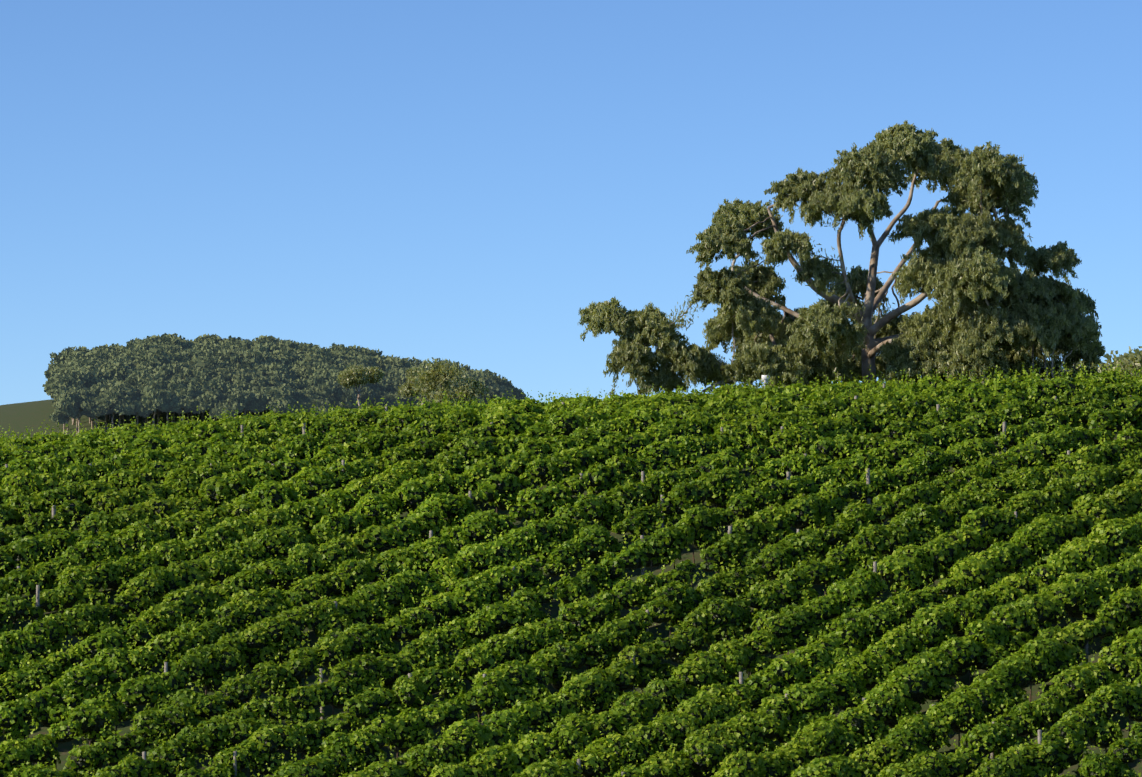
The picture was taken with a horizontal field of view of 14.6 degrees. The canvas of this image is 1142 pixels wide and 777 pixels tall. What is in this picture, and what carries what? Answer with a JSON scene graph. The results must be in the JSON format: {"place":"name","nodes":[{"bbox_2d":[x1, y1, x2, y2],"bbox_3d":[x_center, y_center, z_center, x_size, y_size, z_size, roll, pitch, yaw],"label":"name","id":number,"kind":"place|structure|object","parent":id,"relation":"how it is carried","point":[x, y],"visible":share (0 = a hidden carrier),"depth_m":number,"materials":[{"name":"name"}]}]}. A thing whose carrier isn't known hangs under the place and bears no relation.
{"place":"outdoors","nodes":[
{"label":"outdoors","id":0,"kind":"place"},
{"bbox_2d":[0,360,1141,776],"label":"vine","id":1,"kind":"object","parent":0,"point":[598,412],"depth_m":157.89,"materials":[{"name":"plant"}]},
{"bbox_2d":[0,399,1141,776],"bbox_3d":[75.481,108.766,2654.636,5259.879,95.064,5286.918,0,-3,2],"label":"ground","id":2,"kind":"structure","parent":0,"point":[18,419],"depth_m":158.84,"materials":[{"name":"soil"}]},
{"bbox_2d":[51,387,69,432],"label":"forest tree","id":3,"kind":"object","parent":2,"relation":"on","point":[56,393],"visible":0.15,"depth_m":1134.74,"materials":[{"name":"green plant"}]},
{"bbox_2d":[52,362,70,376],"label":"forest tree","id":4,"kind":"object","parent":2,"relation":"on","point":[59,370],"visible":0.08,"depth_m":1165.94,"materials":[{"name":"green plant"}]},
{"bbox_2d":[42,374,86,428],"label":"forest tree","id":5,"kind":"object","parent":2,"relation":"on","point":[57,382],"visible":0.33,"depth_m":1139.06,"materials":[{"name":"green plant"}]},
{"bbox_2d":[46,369,83,424],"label":"forest tree","id":6,"kind":"object","parent":2,"relation":"on","point":[72,373],"visible":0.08,"depth_m":1145.46,"materials":[{"name":"green plant"}]},
{"bbox_2d":[49,405,82,433],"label":"forest tree","id":7,"kind":"object","parent":2,"relation":"on","point":[57,416],"visible":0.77,"depth_m":1127.69,"materials":[{"name":"green plant"}]},
{"bbox_2d":[51,351,84,373],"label":"forest tree","id":8,"kind":"object","parent":2,"relation":"on","point":[73,357],"visible":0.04,"depth_m":1178.07,"materials":[{"name":"green plant"}]},
{"bbox_2d":[50,346,92,364],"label":"forest tree","id":9,"kind":"object","parent":2,"relation":"on","point":[59,357],"visible":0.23,"depth_m":1189.05,"materials":[{"name":"green plant"}]},
{"bbox_2d":[56,387,96,432],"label":"forest tree","id":10,"kind":"object","parent":2,"relation":"on","point":[70,398],"visible":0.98,"depth_m":1124.82,"materials":[{"name":"green plant"}]},
{"bbox_2d":[63,358,101,372],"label":"forest tree","id":11,"kind":"object","parent":2,"relation":"on","point":[77,364],"visible":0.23,"depth_m":1162.54,"materials":[{"name":"green plant"}]},
{"bbox_2d":[74,370,106,423],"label":"forest tree","id":12,"kind":"object","parent":2,"relation":"on","point":[93,378],"visible":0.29,"depth_m":1146.66,"materials":[{"name":"green plant"}]},
{"bbox_2d":[78,352,107,361],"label":"forest tree","id":13,"kind":"object","parent":2,"relation":"on","point":[98,356],"visible":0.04,"depth_m":1176.35,"materials":[{"name":"green plant"}]},
{"bbox_2d":[77,367,108,379],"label":"forest tree","id":14,"kind":"object","parent":2,"relation":"on","point":[105,376],"visible":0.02,"depth_m":1149.99,"materials":[{"name":"green plant"}]},
{"bbox_2d":[85,398,108,428],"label":"forest tree","id":15,"kind":"object","parent":2,"relation":"on","point":[96,411],"visible":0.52,"depth_m":1124.90,"materials":[{"name":"green plant"}]},
{"bbox_2d":[89,382,113,429],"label":"forest tree","id":16,"kind":"object","parent":2,"relation":"on","point":[99,388],"visible":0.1,"depth_m":1137.39,"materials":[{"name":"green plant"}]},
{"bbox_2d":[93,390,134,429],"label":"forest tree","id":17,"kind":"object","parent":2,"relation":"on","point":[120,404],"visible":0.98,"depth_m":1123.90,"materials":[{"name":"green plant"}]},
{"bbox_2d":[100,361,133,414],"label":"forest tree","id":18,"kind":"object","parent":2,"relation":"on","point":[119,370],"visible":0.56,"depth_m":1150.96,"materials":[{"name":"green plant"}]},
{"bbox_2d":[103,356,131,368],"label":"forest tree","id":19,"kind":"object","parent":2,"relation":"on","point":[122,359],"visible":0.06,"depth_m":1156.99,"materials":[{"name":"green plant"}]},
{"bbox_2d":[106,382,139,426],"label":"forest tree","id":20,"kind":"object","parent":2,"relation":"on","point":[126,388],"visible":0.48,"depth_m":1130.14,"materials":[{"name":"green plant"}]},
{"bbox_2d":[118,348,148,359],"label":"forest tree","id":21,"kind":"object","parent":2,"relation":"on","point":[134,353],"visible":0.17,"depth_m":1172.31,"materials":[{"name":"green plant"}]},
{"bbox_2d":[131,397,151,421],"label":"forest tree","id":22,"kind":"object","parent":2,"relation":"on","point":[140,411],"visible":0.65,"depth_m":1126.31,"materials":[{"name":"green plant"}]},
{"bbox_2d":[125,370,165,425],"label":"forest tree","id":23,"kind":"object","parent":2,"relation":"on","point":[135,379],"visible":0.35,"depth_m":1135.78,"materials":[{"name":"green plant"}]},
{"bbox_2d":[132,340,164,350],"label":"forest tree","id":24,"kind":"object","parent":2,"relation":"on","point":[142,345],"visible":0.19,"depth_m":1181.17,"materials":[{"name":"green plant"}]},
{"bbox_2d":[134,360,162,369],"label":"forest tree","id":25,"kind":"object","parent":2,"relation":"on","point":[147,364],"visible":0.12,"depth_m":1155.17,"materials":[{"name":"green plant"}]},
{"bbox_2d":[138,373,167,423],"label":"forest tree","id":26,"kind":"object","parent":2,"relation":"on","point":[152,383],"visible":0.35,"depth_m":1131.30,"materials":[{"name":"green plant"}]},
{"bbox_2d":[132,347,174,364],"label":"forest tree","id":27,"kind":"object","parent":2,"relation":"on","point":[157,355],"visible":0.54,"depth_m":1163.28,"materials":[{"name":"green plant"}]},
{"bbox_2d":[138,389,175,423],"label":"forest tree","id":28,"kind":"object","parent":2,"relation":"on","point":[153,400],"visible":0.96,"depth_m":1123.79,"materials":[{"name":"green plant"}]},
{"bbox_2d":[144,335,169,344],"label":"forest tree","id":29,"kind":"object","parent":2,"relation":"on","point":[154,339],"visible":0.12,"depth_m":1198.60,"materials":[{"name":"green plant"}]},
{"bbox_2d":[143,363,176,414],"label":"forest tree","id":30,"kind":"object","parent":2,"relation":"on","point":[169,369],"visible":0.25,"depth_m":1147.93,"materials":[{"name":"green plant"}]},
{"bbox_2d":[149,345,181,353],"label":"forest tree","id":31,"kind":"object","parent":2,"relation":"on","point":[172,349],"visible":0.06,"depth_m":1176.75,"materials":[{"name":"green plant"}]},
{"bbox_2d":[159,333,191,349],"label":"forest tree","id":32,"kind":"object","parent":2,"relation":"on","point":[172,339],"visible":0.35,"depth_m":1198.62,"materials":[{"name":"green plant"}]},
{"bbox_2d":[170,360,192,370],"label":"forest tree","id":33,"kind":"object","parent":2,"relation":"on","point":[180,365],"visible":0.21,"depth_m":1152.12,"materials":[{"name":"green plant"}]},
{"bbox_2d":[169,367,194,381],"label":"forest tree","id":34,"kind":"object","parent":2,"relation":"on","point":[182,374],"visible":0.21,"depth_m":1145.59,"materials":[{"name":"green plant"}]},
{"bbox_2d":[164,377,202,420],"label":"forest tree","id":35,"kind":"object","parent":2,"relation":"on","point":[178,387],"visible":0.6,"depth_m":1131.34,"materials":[{"name":"green plant"}]},
{"bbox_2d":[169,396,199,420],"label":"forest tree","id":36,"kind":"object","parent":2,"relation":"on","point":[187,403],"visible":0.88,"depth_m":1125.43,"materials":[{"name":"green plant"}]},
{"bbox_2d":[172,349,202,362],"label":"forest tree","id":37,"kind":"object","parent":2,"relation":"on","point":[184,356],"visible":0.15,"depth_m":1168.59,"materials":[{"name":"green plant"}]},
{"bbox_2d":[187,371,208,419],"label":"forest tree","id":38,"kind":"object","parent":2,"relation":"on","point":[202,377],"visible":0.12,"depth_m":1140.46,"materials":[{"name":"green plant"}]},
{"bbox_2d":[183,362,214,415],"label":"forest tree","id":39,"kind":"object","parent":2,"relation":"on","point":[206,367],"visible":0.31,"depth_m":1145.49,"materials":[{"name":"green plant"}]},
{"bbox_2d":[189,356,224,367],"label":"forest tree","id":40,"kind":"object","parent":2,"relation":"on","point":[211,361],"visible":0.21,"depth_m":1156.14,"materials":[{"name":"green plant"}]},
{"bbox_2d":[193,334,221,343],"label":"forest tree","id":41,"kind":"object","parent":2,"relation":"on","point":[200,339],"visible":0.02,"depth_m":1214.12,"materials":[{"name":"green plant"}]},
{"bbox_2d":[197,343,220,354],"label":"forest tree","id":42,"kind":"object","parent":2,"relation":"on","point":[205,348],"visible":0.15,"depth_m":1177.08,"materials":[{"name":"green plant"}]},
{"bbox_2d":[198,377,223,420],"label":"forest tree","id":43,"kind":"object","parent":2,"relation":"on","point":[216,383],"visible":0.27,"depth_m":1133.90,"materials":[{"name":"green plant"}]},
{"bbox_2d":[193,388,229,417],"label":"forest tree","id":44,"kind":"object","parent":2,"relation":"on","point":[209,399],"visible":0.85,"depth_m":1125.84,"materials":[{"name":"green plant"}]},
{"bbox_2d":[201,336,222,344],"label":"forest tree","id":45,"kind":"object","parent":2,"relation":"on","point":[215,340],"visible":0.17,"depth_m":1211.10,"materials":[{"name":"green plant"}]},
{"bbox_2d":[198,376,233,420],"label":"forest tree","id":46,"kind":"object","parent":2,"relation":"on","point":[223,380],"visible":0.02,"depth_m":1140.26,"materials":[{"name":"green plant"}]},
{"bbox_2d":[202,348,238,365],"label":"forest tree","id":47,"kind":"object","parent":2,"relation":"on","point":[219,355],"visible":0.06,"depth_m":1162.03,"materials":[{"name":"green plant"}]},
{"bbox_2d":[206,367,234,382],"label":"forest tree","id":48,"kind":"object","parent":2,"relation":"on","point":[225,374],"visible":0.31,"depth_m":1144.03,"materials":[{"name":"green plant"}]},
{"bbox_2d":[209,399,238,418],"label":"forest tree","id":49,"kind":"object","parent":2,"relation":"on","point":[217,410],"visible":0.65,"depth_m":1122.16,"materials":[{"name":"green plant"}]},
{"bbox_2d":[217,335,240,345],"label":"forest tree","id":50,"kind":"object","parent":2,"relation":"on","point":[231,339],"visible":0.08,"depth_m":1207.61,"materials":[{"name":"green plant"}]},
{"bbox_2d":[221,383,238,418],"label":"forest tree","id":51,"kind":"object","parent":2,"relation":"on","point":[227,389],"visible":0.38,"depth_m":1133.64,"materials":[{"name":"green plant"}]},
{"bbox_2d":[223,350,261,370],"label":"forest tree","id":52,"kind":"object","parent":2,"relation":"on","point":[249,360],"visible":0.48,"depth_m":1160.30,"materials":[{"name":"green plant"}]},
{"bbox_2d":[230,340,256,348],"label":"forest tree","id":53,"kind":"object","parent":2,"relation":"on","point":[247,345],"visible":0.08,"depth_m":1191.11,"materials":[{"name":"green plant"}]},
{"bbox_2d":[230,370,259,413],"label":"forest tree","id":54,"kind":"object","parent":2,"relation":"on","point":[247,377],"visible":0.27,"depth_m":1141.50,"materials":[{"name":"green plant"}]},
{"bbox_2d":[233,381,258,415],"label":"forest tree","id":55,"kind":"object","parent":2,"relation":"on","point":[242,385],"visible":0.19,"depth_m":1135.58,"materials":[{"name":"green plant"}]},
{"bbox_2d":[226,388,266,414],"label":"forest tree","id":56,"kind":"object","parent":2,"relation":"on","point":[239,399],"visible":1,"depth_m":1122.74,"materials":[{"name":"green plant"}]},
{"bbox_2d":[245,348,274,365],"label":"forest tree","id":57,"kind":"object","parent":2,"relation":"on","point":[266,358],"visible":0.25,"depth_m":1164.29,"materials":[{"name":"green plant"}]},
{"bbox_2d":[253,342,274,352],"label":"forest tree","id":58,"kind":"object","parent":2,"relation":"on","point":[265,347],"visible":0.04,"depth_m":1178.10,"materials":[{"name":"green plant"}]},
{"bbox_2d":[252,335,278,343],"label":"forest tree","id":59,"kind":"object","parent":2,"relation":"on","point":[269,339],"visible":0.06,"depth_m":1217.43,"materials":[{"name":"green plant"}]},
{"bbox_2d":[247,373,288,415],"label":"forest tree","id":60,"kind":"object","parent":2,"relation":"on","point":[262,382],"visible":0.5,"depth_m":1135.90,"materials":[{"name":"green plant"}]},
{"bbox_2d":[252,362,292,379],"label":"forest tree","id":61,"kind":"object","parent":2,"relation":"on","point":[266,369],"visible":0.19,"depth_m":1152.51,"materials":[{"name":"green plant"}]},
{"bbox_2d":[259,385,297,411],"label":"forest tree","id":62,"kind":"object","parent":2,"relation":"on","point":[272,395],"visible":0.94,"depth_m":1123.99,"materials":[{"name":"green plant"}]},
{"bbox_2d":[273,356,290,364],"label":"forest tree","id":63,"kind":"object","parent":2,"relation":"on","point":[282,360],"visible":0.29,"depth_m":1166.27,"materials":[{"name":"green plant"}]},
{"bbox_2d":[271,350,298,361],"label":"forest tree","id":64,"kind":"object","parent":2,"relation":"on","point":[288,355],"visible":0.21,"depth_m":1176.03,"materials":[{"name":"green plant"}]},
{"bbox_2d":[272,340,299,351],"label":"forest tree","id":65,"kind":"object","parent":2,"relation":"on","point":[291,345],"visible":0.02,"depth_m":1191.99,"materials":[{"name":"green plant"}]},
{"bbox_2d":[277,384,297,413],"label":"forest tree","id":66,"kind":"object","parent":2,"relation":"on","point":[290,391],"visible":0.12,"depth_m":1129.46,"materials":[{"name":"green plant"}]},
{"bbox_2d":[284,361,300,372],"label":"forest tree","id":67,"kind":"object","parent":2,"relation":"on","point":[293,366],"visible":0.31,"depth_m":1165.91,"materials":[{"name":"green plant"}]},
{"bbox_2d":[286,347,304,359],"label":"forest tree","id":68,"kind":"object","parent":2,"relation":"on","point":[296,354],"visible":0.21,"depth_m":1181.22,"materials":[{"name":"green plant"}]},
{"bbox_2d":[285,399,310,414],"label":"forest tree","id":69,"kind":"object","parent":2,"relation":"on","point":[303,404],"visible":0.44,"depth_m":1129.58,"materials":[{"name":"green plant"}]},
{"bbox_2d":[293,367,308,379],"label":"forest tree","id":70,"kind":"object","parent":2,"relation":"on","point":[301,372],"visible":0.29,"depth_m":1159.45,"materials":[{"name":"green plant"}]},
{"bbox_2d":[293,378,308,390],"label":"forest tree","id":71,"kind":"object","parent":2,"relation":"on","point":[301,384],"visible":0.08,"depth_m":1148.71,"materials":[{"name":"green plant"}]},
{"bbox_2d":[293,388,321,401],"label":"forest tree","id":72,"kind":"object","parent":2,"relation":"on","point":[301,394],"visible":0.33,"depth_m":1134.03,"materials":[{"name":"green plant"}]},
{"bbox_2d":[303,372,329,388],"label":"forest tree","id":73,"kind":"object","parent":2,"relation":"on","point":[315,380],"visible":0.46,"depth_m":1149.14,"materials":[{"name":"green plant"}]},
{"bbox_2d":[305,397,329,415],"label":"forest tree","id":74,"kind":"object","parent":2,"relation":"on","point":[318,404],"visible":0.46,"depth_m":1129.88,"materials":[{"name":"green plant"}]},
{"bbox_2d":[294,353,341,371],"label":"forest tree","id":75,"kind":"object","parent":2,"relation":"on","point":[310,360],"visible":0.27,"depth_m":1164.41,"materials":[{"name":"green plant"}]},
{"bbox_2d":[304,346,331,361],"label":"forest tree","id":76,"kind":"object","parent":2,"relation":"on","point":[314,350],"visible":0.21,"depth_m":1182.29,"materials":[{"name":"green plant"}]},
{"bbox_2d":[304,362,342,379],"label":"forest tree","id":77,"kind":"object","parent":2,"relation":"on","point":[319,368],"visible":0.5,"depth_m":1155.74,"materials":[{"name":"green plant"}]},
{"bbox_2d":[325,368,340,385],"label":"forest tree","id":78,"kind":"object","parent":2,"relation":"on","point":[333,375],"visible":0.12,"depth_m":1148.06,"materials":[{"name":"green plant"}]},
{"bbox_2d":[318,380,357,406],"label":"forest tree","id":79,"kind":"object","parent":2,"relation":"on","point":[337,390],"visible":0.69,"depth_m":1136.26,"materials":[{"name":"green plant"}]},
{"bbox_2d":[327,344,357,353],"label":"forest tree","id":80,"kind":"object","parent":2,"relation":"on","point":[336,348],"visible":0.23,"depth_m":1199.09,"materials":[{"name":"green plant"}]},
{"bbox_2d":[333,349,362,361],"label":"forest tree","id":81,"kind":"object","parent":2,"relation":"on","point":[350,354],"visible":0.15,"depth_m":1187.34,"materials":[{"name":"green plant"}]},
{"bbox_2d":[337,363,384,408],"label":"gum tree","id":82,"kind":"object","parent":2,"relation":"on","point":[355,376],"visible":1,"depth_m":558.10,"materials":[{"name":"green plant"}]},
{"bbox_2d":[352,355,380,369],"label":"forest tree","id":83,"kind":"object","parent":2,"relation":"on","point":[365,361],"visible":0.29,"depth_m":1175.50,"materials":[{"name":"green plant"}]},
{"bbox_2d":[355,385,377,406],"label":"forest tree","id":84,"kind":"object","parent":2,"relation":"on","point":[366,392],"visible":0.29,"depth_m":1144.94,"materials":[{"name":"green plant"}]},
{"bbox_2d":[357,348,382,357],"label":"forest tree","id":85,"kind":"object","parent":2,"relation":"on","point":[372,352],"visible":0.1,"depth_m":1201.47,"materials":[{"name":"green plant"}]},
{"bbox_2d":[371,389,384,407],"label":"forest tree","id":86,"kind":"object","parent":2,"relation":"on","point":[380,394],"visible":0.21,"depth_m":1151.03,"materials":[{"name":"green plant"}]},
{"bbox_2d":[375,378,403,392],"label":"forest tree","id":87,"kind":"object","parent":2,"relation":"on","point":[388,384],"visible":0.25,"depth_m":1155.08,"materials":[{"name":"green plant"}]},
{"bbox_2d":[377,392,406,406],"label":"forest tree","id":88,"kind":"object","parent":2,"relation":"on","point":[387,396],"visible":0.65,"depth_m":1149.14,"materials":[{"name":"green plant"}]},
{"bbox_2d":[376,356,409,371],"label":"forest tree","id":89,"kind":"object","parent":2,"relation":"on","point":[395,361],"visible":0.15,"depth_m":1182.96,"materials":[{"name":"green plant"}]},
{"bbox_2d":[390,369,407,382],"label":"forest tree","id":90,"kind":"object","parent":2,"relation":"on","point":[398,376],"visible":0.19,"depth_m":1166.31,"materials":[{"name":"green plant"}]},
{"bbox_2d":[388,386,421,405],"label":"forest tree","id":91,"kind":"object","parent":2,"relation":"on","point":[415,401],"visible":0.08,"depth_m":1151.56,"materials":[{"name":"green plant"}]},
{"bbox_2d":[402,356,424,367],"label":"forest tree","id":92,"kind":"object","parent":2,"relation":"on","point":[418,362],"visible":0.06,"depth_m":1192.81,"materials":[{"name":"green plant"}]},
{"bbox_2d":[398,367,450,404],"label":"gum tree","id":93,"kind":"object","parent":2,"relation":"on","point":[405,389],"visible":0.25,"depth_m":468.60,"materials":[{"name":"green plant"}]},
{"bbox_2d":[407,357,489,406],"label":"gum tree","id":94,"kind":"object","parent":2,"relation":"on","point":[431,383],"visible":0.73,"depth_m":427.38,"materials":[{"name":"green plant"}]},
{"bbox_2d":[461,374,492,399],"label":"forest tree","id":95,"kind":"object","parent":2,"relation":"on","point":[488,382],"visible":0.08,"depth_m":1181.30,"materials":[{"name":"green plant"}]},
{"bbox_2d":[479,373,512,390],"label":"forest tree","id":96,"kind":"object","parent":2,"relation":"on","point":[502,382],"visible":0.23,"depth_m":1193.59,"materials":[{"name":"green plant"}]},
{"bbox_2d":[482,378,513,400],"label":"forest tree","id":97,"kind":"object","parent":2,"relation":"on","point":[498,390],"visible":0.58,"depth_m":1180.55,"materials":[{"name":"green plant"}]},
{"bbox_2d":[511,388,525,399],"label":"forest tree","id":98,"kind":"object","parent":2,"relation":"on","point":[517,392],"visible":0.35,"depth_m":1206.88,"materials":[{"name":"green plant"}]},
{"bbox_2d":[5,379,1131,776],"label":"trellis posts","id":99,"kind":"object","parent":2,"relation":"on","point":[641,573],"visible":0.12,"depth_m":158.76,"materials":[{"name":"grey wood"}]},
{"bbox_2d":[578,120,1105,396],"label":"gum tree","id":100,"kind":"object","parent":2,"relation":"on","point":[948,263],"depth_m":191.37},
{"bbox_2d":[1064,346,1141,379],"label":"bush","id":101,"kind":"object","parent":2,"relation":"on","point":[1131,358],"visible":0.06,"depth_m":294.96,"materials":[{"name":"green plant"}]},
{"bbox_2d":[0,0,1141,404],"label":"sky","id":102,"kind":"structure","parent":0,"point":[454,180],"materials":[{"name":"blue"}]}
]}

